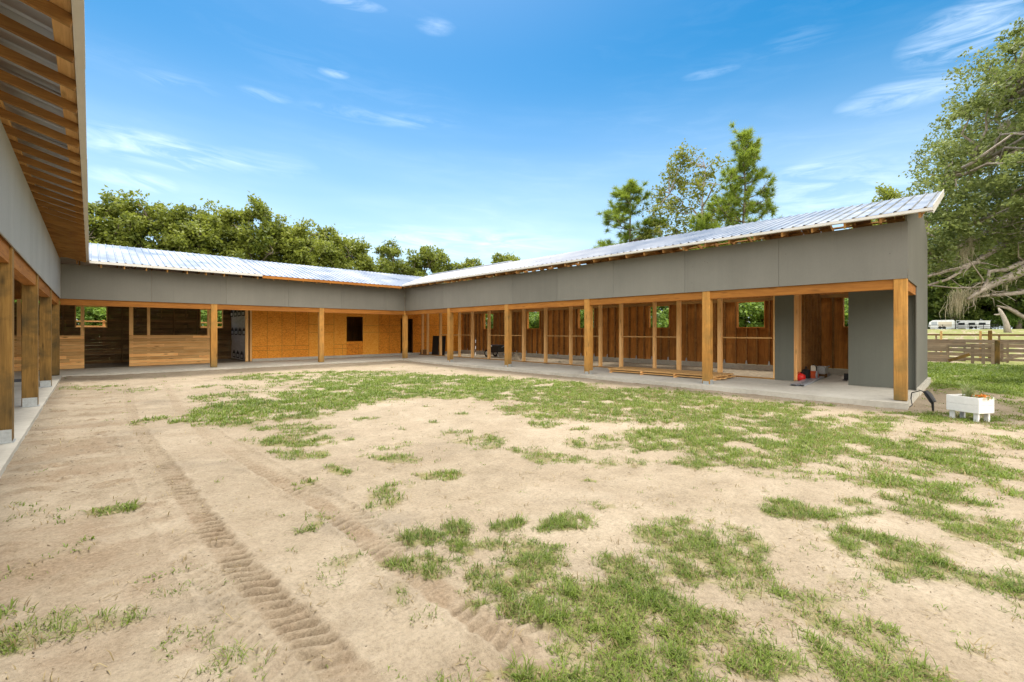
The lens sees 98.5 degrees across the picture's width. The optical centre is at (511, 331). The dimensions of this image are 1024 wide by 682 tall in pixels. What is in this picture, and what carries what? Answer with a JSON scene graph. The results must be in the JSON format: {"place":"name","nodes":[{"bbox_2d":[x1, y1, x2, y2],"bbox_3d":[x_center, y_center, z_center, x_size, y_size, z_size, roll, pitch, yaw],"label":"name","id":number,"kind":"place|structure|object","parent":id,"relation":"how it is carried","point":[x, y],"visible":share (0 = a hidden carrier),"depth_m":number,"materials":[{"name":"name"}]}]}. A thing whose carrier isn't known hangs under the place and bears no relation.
{"place":"outdoors","nodes":[
{"label":"outdoors","id":0,"kind":"place"},
{"bbox_2d":[14,351,774,379],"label":"dirt floor","id":1,"kind":"structure","parent":0,"point":[754,373],"depth_m":19.82,"materials":[{"name":"grey soil"}]},
{"bbox_2d":[0,0,88,443],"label":"barn wing","id":2,"kind":"structure","parent":1,"relation":"on","point":[44,227],"depth_m":5.92,"materials":[{"name":"brown wood"}]},
{"bbox_2d":[14,242,461,370],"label":"barn wing","id":3,"kind":"structure","parent":1,"relation":"on","point":[273,311],"depth_m":20.86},
{"bbox_2d":[75,306,106,327],"bbox_3d":[-19.640,-0.670,20.604,1.100,1.020,0.130,0,0,-44],"label":"window frame","id":4,"kind":"structure","parent":3,"relation":"in","point":[75,306],"depth_m":20.58,"materials":[{"name":"brown wood"}]},
{"bbox_2d":[200,309,222,327],"bbox_3d":[-16.242,-0.670,23.850,1.060,1.020,0.130,0,0,-44],"label":"window frame","id":5,"kind":"structure","parent":3,"relation":"in","point":[200,309],"depth_m":23.58,"materials":[{"name":"brown wood"}]},
{"bbox_2d":[432,336,438,354],"bbox_3d":[-4.802,0.884,27.691,0.110,1.208,0.680,0,0,-44],"label":"stall mat","id":6,"kind":"object","parent":1,"relation":"on","point":[435,345],"visible":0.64,"depth_m":27.67,"materials":[{"name":"black rubber"}]},
{"bbox_2d":[438,336,445,355],"bbox_3d":[-4.311,0.884,27.206,0.110,1.208,0.660,0,0,-44],"label":"stall mat","id":7,"kind":"object","parent":1,"relation":"on","point":[443,344],"visible":0.5,"depth_m":27.07,"materials":[{"name":"black rubber"}]},
{"bbox_2d":[484,345,503,356],"bbox_3d":[-0.770,1.099,25.427,0.706,0.792,1.743,0,0,-44],"label":"dump cart","id":8,"kind":"object","parent":1,"relation":"on","point":[495,349],"visible":0.67,"depth_m":25.29,"materials":[{"name":"black plastic"}]},
{"bbox_2d":[512,352,521,359],"bbox_3d":[0.313,1.278,23.417,0.948,0.460,0.900,0,0,-44],"label":"rubble heap","id":9,"kind":"object","parent":1,"relation":"on","point":[516,356],"visible":0.84,"depth_m":23.23,"materials":[{"name":"grey soil"}]},
{"bbox_2d":[402,189,943,400],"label":"barn wing","id":10,"kind":"structure","parent":1,"relation":"on","point":[802,276],"depth_m":14.00,"materials":[{"name":"grey paint"}]},
{"bbox_2d":[483,313,494,328],"bbox_3d":[-1.484,-0.655,28.800,0.160,1.050,1.040,0,0,-44],"label":"window frame","id":11,"kind":"structure","parent":10,"relation":"in","point":[483,313],"depth_m":28.70,"materials":[{"name":"brown wood"}]},
{"bbox_2d":[527,311,540,328],"bbox_3d":[1.293,-0.655,25.893,0.160,1.050,1.060,0,0,-44],"label":"window frame","id":12,"kind":"structure","parent":10,"relation":"in","point":[527,311],"depth_m":25.79,"materials":[{"name":"brown wood"}]},
{"bbox_2d":[578,308,595,328],"bbox_3d":[3.921,-0.655,23.141,0.160,1.050,1.070,0,0,-44],"label":"window frame","id":13,"kind":"structure","parent":10,"relation":"in","point":[593,308],"depth_m":23.46,"materials":[{"name":"brown wood"}]},
{"bbox_2d":[648,305,670,328],"bbox_3d":[6.746,-0.655,20.184,0.160,1.050,1.050,0,0,-44],"label":"window frame","id":14,"kind":"structure","parent":10,"relation":"in","point":[649,307],"depth_m":20.46,"materials":[{"name":"brown wood"}]},
{"bbox_2d":[736,301,765,327],"bbox_3d":[9.419,-0.655,17.385,0.160,1.050,1.050,0,0,-44],"label":"window frame","id":15,"kind":"structure","parent":10,"relation":"in","point":[746,301],"depth_m":17.29,"materials":[{"name":"brown wood"}]},
{"bbox_2d":[842,297,847,327],"bbox_3d":[11.799,-0.655,14.894,0.160,1.050,1.040,0,0,-44],"label":"window frame","id":16,"kind":"structure","parent":10,"relation":"in","point":[843,326],"depth_m":15.19,"materials":[{"name":"brown wood"}]},
{"bbox_2d":[0,355,918,477],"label":"concrete path","id":17,"kind":"structure","parent":0,"point":[835,388],"depth_m":13.22,"materials":[{"name":"grey concrete"}]},
{"bbox_2d":[610,370,722,379],"bbox_3d":[5.020,1.446,14.853,0.185,0.037,3.906,0,0,-44],"label":"pine board","id":18,"kind":"object","parent":17,"relation":"on","point":[662,374],"visible":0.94,"depth_m":14.76,"materials":[{"name":"brown wood"}]},
{"bbox_2d":[608,368,719,376],"bbox_3d":[4.951,1.372,14.872,0.185,0.037,3.904,0,0,-44],"label":"pine board","id":19,"kind":"object","parent":18,"relation":"on","point":[661,372],"visible":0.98,"depth_m":14.78,"materials":[{"name":"brown wood"}]},
{"bbox_2d":[620,370,726,378],"bbox_3d":[5.172,1.446,14.968,0.185,0.037,3.974,0,0,-44],"label":"pine board","id":20,"kind":"object","parent":17,"relation":"on","point":[667,373],"visible":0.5,"depth_m":14.94,"materials":[{"name":"brown wood"}]},
{"bbox_2d":[797,371,805,380],"bbox_3d":[8.780,1.343,13.421,0.260,0.310,0.260,0,0,-44],"label":"gas can","id":21,"kind":"object","parent":17,"relation":"on","point":[800,376],"visible":0.91,"depth_m":13.33,"materials":[{"name":"red plastic"}]},
{"bbox_2d":[791,378,812,385],"bbox_3d":[9.235,1.474,13.676,0.140,0.048,4.354,0,0,44],"label":"steel channel","id":22,"kind":"object","parent":17,"relation":"on","point":[799,382],"visible":0.48,"depth_m":12.75,"materials":[{"name":"grey metal"}]},
{"bbox_2d":[802,366,810,378],"bbox_3d":[9.111,1.294,13.668,0.376,0.408,0.180,0,0,-44],"label":"tool bag","id":23,"kind":"object","parent":17,"relation":"on","point":[807,373],"visible":0.66,"depth_m":13.56,"materials":[{"name":"black fabric"}]},
{"bbox_2d":[798,374,830,385],"bbox_3d":[9.365,1.474,13.577,0.140,0.048,4.304,0,0,44],"label":"steel channel","id":24,"kind":"object","parent":17,"relation":"on","point":[808,382],"visible":0.83,"depth_m":13.01,"materials":[{"name":"grey metal"}]},
{"bbox_2d":[810,364,818,378],"bbox_3d":[9.410,1.248,13.752,0.486,0.464,0.218,0,0,-44],"label":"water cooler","id":25,"kind":"object","parent":24,"relation":"on","point":[814,371],"visible":0.94,"depth_m":13.69,"materials":[{"name":"orange plastic"}]},
{"bbox_2d":[817,366,829,377],"bbox_3d":[10.155,1.314,14.430,0.620,0.368,0.280,0,0,-44],"label":"tool case","id":26,"kind":"object","parent":17,"relation":"on","point":[822,370],"visible":0.78,"depth_m":14.25,"materials":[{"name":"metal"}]},
{"bbox_2d":[843,373,847,380],"bbox_3d":[10.233,1.399,13.537,0.260,0.199,0.120,0,0,-44],"label":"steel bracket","id":27,"kind":"object","parent":17,"relation":"on","point":[845,376],"visible":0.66,"depth_m":13.61,"materials":[{"name":"black metal"}]},
{"bbox_2d":[0,329,1023,681],"bbox_3d":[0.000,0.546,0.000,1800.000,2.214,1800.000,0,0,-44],"label":"ground","id":28,"kind":"structure","parent":0,"point":[364,625],"depth_m":3.43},
{"bbox_2d":[64,305,114,342],"bbox_3d":[-26.787,-1.029,26.869,4.884,5.581,4.964,0,0,42],"label":"bush","id":29,"kind":"object","parent":28,"relation":"on","point":[90,314],"visible":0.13,"depth_m":26.45,"materials":[{"name":"green plant"}]},
{"bbox_2d":[88,210,109,243],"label":"broadleaf tree","id":30,"kind":"object","parent":28,"relation":"on","point":[94,222],"visible":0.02,"depth_m":33.90,"materials":[{"name":"green plant"}]},
{"bbox_2d":[88,185,154,247],"bbox_3d":[-32.831,-4.906,35.684,7.385,13.489,7.198,0,0,6],"label":"broadleaf tree","id":31,"kind":"object","parent":28,"relation":"on","point":[104,208],"visible":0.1,"depth_m":34.90,"materials":[{"name":"green plant"}]},
{"bbox_2d":[97,306,154,348],"bbox_3d":[-23.931,-0.314,27.934,3.700,4.130,4.245,0,0,-40],"label":"bush","id":32,"kind":"object","parent":28,"relation":"on","point":[99,318],"visible":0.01,"depth_m":26.73,"materials":[{"name":"green plant"}]},
{"bbox_2d":[92,189,194,251],"bbox_3d":[-29.878,-4.798,36.674,6.984,13.299,6.888,0,0,15],"label":"broadleaf tree","id":33,"kind":"object","parent":28,"relation":"on","point":[134,216],"visible":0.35,"depth_m":34.96,"materials":[{"name":"green plant"}]},
{"bbox_2d":[65,320,221,327],"bbox_3d":[-21.462,0.610,22.467,12.000,2.380,0.140,0,0,-44],"label":"rail fence","id":34,"kind":"object","parent":28,"relation":"on","point":[103,321],"visible":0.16,"depth_m":22.68,"materials":[{"name":"brown wood"}]},
{"bbox_2d":[139,201,227,256],"bbox_3d":[-27.189,-4.485,37.333,7.486,12.652,7.511,0,0,42],"label":"broadleaf tree","id":35,"kind":"object","parent":28,"relation":"on","point":[190,223],"visible":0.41,"depth_m":35.82,"materials":[{"name":"green plant"}]},
{"bbox_2d":[163,310,221,325],"bbox_3d":[-20.855,-0.770,28.549,4.533,5.096,4.460,0,0,-17],"label":"bush","id":36,"kind":"object","parent":28,"relation":"on","point":[204,314],"visible":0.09,"depth_m":27.97,"materials":[{"name":"green plant"}]},
{"bbox_2d":[202,310,221,338],"bbox_3d":[-19.365,-0.935,30.917,4.933,5.507,5.660,0,0,-9],"label":"bush","id":37,"kind":"object","parent":28,"relation":"on","point":[218,312],"visible":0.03,"depth_m":29.02,"materials":[{"name":"green plant"}]},
{"bbox_2d":[184,198,268,346],"bbox_3d":[-26.359,-4.975,40.442,7.688,13.642,7.344,0,0,31],"label":"broadleaf tree","id":38,"kind":"object","parent":28,"relation":"on","point":[225,215],"visible":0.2,"depth_m":39.11,"materials":[{"name":"green plant"}]},
{"bbox_2d":[211,190,293,263],"bbox_3d":[-23.380,-5.404,40.370,7.198,14.522,7.385,0,0,-26],"label":"broadleaf tree","id":39,"kind":"object","parent":28,"relation":"on","point":[262,213],"visible":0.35,"depth_m":38.98,"materials":[{"name":"green plant"}]},
{"bbox_2d":[257,216,327,266],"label":"broadleaf tree","id":40,"kind":"object","parent":28,"relation":"on","point":[297,238],"visible":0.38,"depth_m":40.80,"materials":[{"name":"green plant"}]},
{"bbox_2d":[306,224,358,269],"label":"broadleaf tree","id":41,"kind":"object","parent":28,"relation":"on","point":[334,243],"visible":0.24,"depth_m":46.30,"materials":[{"name":"green plant"}]},
{"bbox_2d":[332,235,377,272],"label":"broadleaf tree","id":42,"kind":"object","parent":28,"relation":"on","point":[361,261],"visible":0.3,"depth_m":48.88,"materials":[{"name":"green plant"}]},
{"bbox_2d":[367,236,412,274],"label":"broadleaf tree","id":43,"kind":"object","parent":28,"relation":"on","point":[384,264],"visible":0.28,"depth_m":50.90,"materials":[{"name":"green plant"}]},
{"bbox_2d":[402,244,454,276],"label":"broadleaf tree","id":44,"kind":"object","parent":28,"relation":"on","point":[436,259],"visible":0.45,"depth_m":52.10,"materials":[{"name":"green plant"}]},
{"bbox_2d":[454,256,483,269],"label":"broadleaf tree","id":45,"kind":"object","parent":28,"relation":"on","point":[468,263],"visible":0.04,"depth_m":59.62,"materials":[{"name":"green plant"}]},
{"bbox_2d":[485,314,492,328],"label":"bush","id":46,"kind":"object","parent":28,"relation":"on","point":[491,321],"visible":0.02,"depth_m":37.54,"materials":[{"name":"green plant"}]},
{"bbox_2d":[490,250,522,276],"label":"broadleaf tree","id":47,"kind":"object","parent":28,"relation":"on","point":[500,257],"visible":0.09,"depth_m":62.02,"materials":[{"name":"green plant"}]},
{"bbox_2d":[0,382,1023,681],"bbox_3d":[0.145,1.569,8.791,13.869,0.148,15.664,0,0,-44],"label":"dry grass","id":48,"kind":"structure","parent":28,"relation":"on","point":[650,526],"depth_m":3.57,"materials":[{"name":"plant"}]},
{"bbox_2d":[0,367,1023,681],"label":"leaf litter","id":49,"kind":"object","parent":28,"relation":"on","point":[412,523],"visible":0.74,"depth_m":4.20,"materials":[{"name":"brown plant"}]},
{"bbox_2d":[529,312,538,327],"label":"bush","id":50,"kind":"object","parent":28,"relation":"on","point":[534,324],"visible":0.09,"depth_m":33.94,"materials":[{"name":"green plant"}]},
{"bbox_2d":[530,312,538,326],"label":"bush","id":51,"kind":"object","parent":28,"relation":"on","point":[535,316],"visible":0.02,"depth_m":32.34,"materials":[{"name":"green plant"}]},
{"bbox_2d":[580,309,593,327],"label":"bush","id":52,"kind":"object","parent":28,"relation":"on","point":[581,318],"visible":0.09,"depth_m":29.30,"materials":[{"name":"green plant"}]},
{"bbox_2d":[593,177,672,247],"bbox_3d":[10.510,-5.811,38.609,9.107,15.235,9.852,0,0,23],"label":"pine tree","id":53,"kind":"object","parent":28,"relation":"on","point":[625,193],"visible":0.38,"depth_m":37.93,"materials":[{"name":"green plant"}]},
{"bbox_2d":[651,306,668,327],"bbox_3d":[10.087,-0.483,25.685,4.111,4.589,4.717,0,0,2],"label":"bush","id":54,"kind":"object","parent":28,"relation":"on","point":[662,322],"visible":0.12,"depth_m":25.66,"materials":[{"name":"green plant"}]},
{"bbox_2d":[651,306,668,327],"bbox_3d":[8.732,-1.057,28.728,5.180,5.824,5.097,0,0,-21],"label":"bush","id":55,"kind":"object","parent":28,"relation":"on","point":[663,308],"visible":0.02,"depth_m":27.04,"materials":[{"name":"green plant"}]},
{"bbox_2d":[638,138,736,250],"bbox_3d":[14.863,-7.124,36.844,8.668,17.916,7.270,0,0,-24],"label":"sweetgum tree","id":56,"kind":"object","parent":28,"relation":"on","point":[699,182],"visible":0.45,"depth_m":36.02,"materials":[{"name":"green plant"}]},
{"bbox_2d":[687,210,729,249],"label":"pine tree","id":57,"kind":"object","parent":28,"relation":"on","point":[701,223],"visible":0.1,"depth_m":30.67,"materials":[{"name":"green plant"}]},
{"bbox_2d":[687,121,783,321],"bbox_3d":[16.854,-6.653,31.320,6.579,16.918,6.499,0,0,-38],"label":"pine tree","id":58,"kind":"object","parent":28,"relation":"on","point":[746,154],"visible":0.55,"depth_m":31.07,"materials":[{"name":"green plant"}]},
{"bbox_2d":[739,302,763,326],"bbox_3d":[13.871,-0.496,22.034,4.717,4.589,4.111,0,0,-27],"label":"bush","id":59,"kind":"object","parent":28,"relation":"on","point":[759,312],"visible":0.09,"depth_m":22.11,"materials":[{"name":"green plant"}]},
{"bbox_2d":[739,302,763,326],"bbox_3d":[12.770,-0.949,24.082,4.964,5.581,4.884,0,0,40],"label":"bush","id":60,"kind":"object","parent":28,"relation":"on","point":[743,322],"visible":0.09,"depth_m":23.04,"materials":[{"name":"green plant"}]},
{"bbox_2d":[844,298,847,325],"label":"bush","id":61,"kind":"object","parent":28,"relation":"on","point":[845,311],"visible":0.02,"depth_m":20.29,"materials":[{"name":"green plant"}]},
{"bbox_2d":[843,182,938,269],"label":"broadleaf tree","id":62,"kind":"object","parent":28,"relation":"on","point":[885,192],"depth_m":41.05,"materials":[{"name":"green plant"}]},
{"bbox_2d":[909,390,936,410],"bbox_3d":[8.368,1.446,9.059,0.216,0.508,0.534,0,0,-7],"label":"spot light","id":63,"kind":"object","parent":28,"relation":"on","point":[930,397],"visible":0.94,"depth_m":8.88,"materials":[{"name":"black metal"}]},
{"bbox_2d":[927,311,940,328],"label":"bush","id":64,"kind":"object","parent":28,"relation":"on","point":[929,319],"visible":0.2,"depth_m":112.90,"materials":[{"name":"green plant"}]},
{"bbox_2d":[927,344,948,361],"bbox_3d":[21.289,1.241,24.105,0.120,1.150,3.640,0,0,-44],"label":"plank fence","id":65,"kind":"object","parent":28,"relation":"on","point":[936,354],"visible":0.19,"depth_m":23.04,"materials":[{"name":"brown wood"}]},
{"bbox_2d":[929,320,954,328],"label":"travel trailer","id":66,"kind":"object","parent":28,"relation":"on","point":[937,324],"visible":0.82,"depth_m":105.33,"materials":[{"name":"grey metal"}]},
{"bbox_2d":[887,1,1023,321],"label":"live oak","id":67,"kind":"object","parent":28,"relation":"on","point":[1000,146],"visible":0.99,"depth_m":15.73,"materials":[{"name":"green plant"}]},
{"bbox_2d":[927,260,989,328],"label":"woodland tree","id":68,"kind":"object","parent":28,"relation":"on","point":[937,294],"visible":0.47,"depth_m":106.72,"materials":[{"name":"green plant"}]},
{"bbox_2d":[948,345,970,361],"bbox_3d":[22.790,1.129,22.495,0.165,0.980,0.832,0,0,-44],"label":"pen hurdle","id":69,"kind":"object","parent":28,"relation":"on","point":[966,348],"visible":0.95,"depth_m":22.45,"materials":[{"name":"brown wood"}]},
{"bbox_2d":[949,314,985,322],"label":"bush","id":70,"kind":"object","parent":28,"relation":"on","point":[965,317],"visible":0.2,"depth_m":107.96,"materials":[{"name":"green plant"}]},
{"bbox_2d":[927,339,1008,362],"bbox_3d":[23.450,1.121,25.029,0.120,1.372,6.290,0,0,-44],"label":"plank fence","id":71,"kind":"object","parent":28,"relation":"on","point":[952,342],"visible":0.21,"depth_m":23.89,"materials":[{"name":"brown wood"}]},
{"bbox_2d":[946,394,993,421],"bbox_3d":[8.328,1.406,8.027,0.384,0.462,0.480,0,0,-14],"label":"planter box","id":72,"kind":"object","parent":28,"relation":"on","point":[976,407],"visible":0.82,"depth_m":7.88,"materials":[{"name":"white paint"}]},
{"bbox_2d":[959,380,978,396],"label":"spider plant","id":73,"kind":"object","parent":72,"relation":"in","point":[968,393],"visible":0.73,"depth_m":8.02,"materials":[{"name":"green plant"}]},
{"bbox_2d":[971,394,995,400],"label":"flowering plant","id":74,"kind":"object","parent":72,"relation":"in","point":[983,396],"visible":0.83,"depth_m":7.83,"materials":[{"name":"orange plant"}]},
{"bbox_2d":[956,320,989,328],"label":"carport","id":75,"kind":"object","parent":28,"relation":"on","point":[967,320],"visible":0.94,"depth_m":101.93,"materials":[{"name":"white metal"}]},
{"bbox_2d":[957,321,989,328],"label":"travel trailer","id":76,"kind":"object","parent":28,"relation":"on","point":[964,324],"visible":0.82,"depth_m":104.45,"materials":[{"name":"white metal"}]},
{"bbox_2d":[933,336,1023,357],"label":"paddock fence","id":77,"kind":"object","parent":28,"relation":"on","point":[1016,346],"visible":0.06,"depth_m":24.81,"materials":[{"name":"brown wood"}]},
{"bbox_2d":[927,334,1023,335],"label":"top rail","id":78,"kind":"object","parent":77,"relation":"on","point":[975,334],"visible":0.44,"depth_m":25.86,"materials":[{"name":"brown wood"}]},
{"bbox_2d":[979,331,981,357],"bbox_3d":[26.604,0.798,25.056,0.090,1.637,0.100,0,0,-44],"label":"marker post","id":79,"kind":"object","parent":28,"relation":"on","point":[980,335],"visible":0.36,"depth_m":25.02,"materials":[{"name":"brown wood"}]},
{"bbox_2d":[971,344,994,363],"bbox_3d":[23.455,1.143,21.998,0.110,1.050,0.810,0,0,-44],"label":"pallet","id":80,"kind":"object","parent":28,"relation":"on","point":[982,355],"visible":0.85,"depth_m":21.94,"materials":[{"name":"brown wood"}]},
{"bbox_2d":[976,310,997,328],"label":"bush","id":81,"kind":"object","parent":28,"relation":"on","point":[986,314],"visible":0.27,"depth_m":106.99,"materials":[{"name":"green plant"}]},
{"bbox_2d":[988,330,991,357],"bbox_3d":[26.146,0.885,24.132,0.150,1.869,0.160,0,0,-44],"label":"fence post","id":82,"kind":"object","parent":28,"relation":"on","point":[989,334],"visible":0.45,"depth_m":24.10,"materials":[{"name":"brown wood"}]},
{"bbox_2d":[974,247,1009,314],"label":"woodland tree","id":83,"kind":"object","parent":28,"relation":"on","point":[986,308],"depth_m":110.33,"materials":[{"name":"green plant"}]},
{"bbox_2d":[994,340,999,363],"bbox_3d":[23.822,1.129,21.664,0.180,1.380,0.180,0,0,-44],"label":"gate post","id":84,"kind":"object","parent":28,"relation":"on","point":[997,351],"visible":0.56,"depth_m":21.60,"materials":[{"name":"brown wood"}]},
{"bbox_2d":[1000,342,1023,361],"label":"farm gate","id":85,"kind":"structure","parent":84,"relation":"attached to","point":[1002,358],"depth_m":21.34,"materials":[{"name":"brown wood"}]},
{"bbox_2d":[975,253,1023,328],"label":"woodland tree","id":86,"kind":"object","parent":28,"relation":"on","point":[1018,304],"visible":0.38,"depth_m":102.08,"materials":[{"name":"green plant"}]},
{"bbox_2d":[994,308,1011,332],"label":"dead tree","id":87,"kind":"object","parent":28,"relation":"on","point":[1006,326],"visible":0.92,"depth_m":71.90,"materials":[{"name":"beige wood"}]},
{"bbox_2d":[986,311,1023,328],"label":"bush","id":88,"kind":"object","parent":28,"relation":"on","point":[1012,318],"visible":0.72,"depth_m":103.26,"materials":[{"name":"green plant"}]},
{"bbox_2d":[0,361,1023,681],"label":"grass","id":89,"kind":"structure","parent":0,"point":[1008,373],"depth_m":3.95,"materials":[{"name":"green plant"}]},
{"bbox_2d":[84,0,1023,328],"label":"sky","id":90,"kind":"structure","parent":0,"point":[470,129],"materials":[{"name":"blue"}]},
{"bbox_3d":[4.885,1.409,15.641,1.261,0.033,0.075,0,0,-44],"label":"cross stick","id":91,"kind":"object","parent":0,"visible":0},
{"bbox_2d":[619,368,723,376],"bbox_3d":[5.112,1.372,14.986,0.185,0.037,3.932,0,0,-44],"label":"pine board","id":92,"kind":"object","parent":91,"relation":"on","point":[669,371],"visible":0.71,"depth_m":14.87,"materials":[{"name":"brown wood"}]},
{"bbox_2d":[617,367,727,375],"bbox_3d":[5.293,1.372,15.094,0.185,0.037,3.953,0,0,-44],"label":"pine board","id":93,"kind":"object","parent":91,"relation":"on","point":[673,371],"visible":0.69,"depth_m":14.87,"materials":[{"name":"brown wood"}]},
{"bbox_2d":[620,367,726,374],"bbox_3d":[5.378,1.372,15.295,0.185,0.037,3.902,0,0,-44],"label":"pine board","id":94,"kind":"object","parent":91,"relation":"on","point":[670,370],"visible":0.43,"depth_m":15.25,"materials":[{"name":"brown wood"}]},
{"bbox_2d":[626,366,733,374],"bbox_3d":[5.701,1.372,15.545,0.185,0.037,3.918,0,0,-44],"label":"pine board","id":95,"kind":"object","parent":91,"relation":"on","point":[685,370],"visible":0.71,"depth_m":15.25,"materials":[{"name":"brown wood"}]},
{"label":"pine board","id":96,"kind":"object","parent":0,"visible":0},
{"bbox_2d":[627,367,730,374],"bbox_3d":[5.530,1.372,15.422,0.185,0.037,3.951,0,0,-44],"label":"pine board","id":97,"kind":"object","parent":96,"relation":"on","point":[676,370],"visible":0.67,"depth_m":15.25,"materials":[{"name":"brown wood"}]}
]}

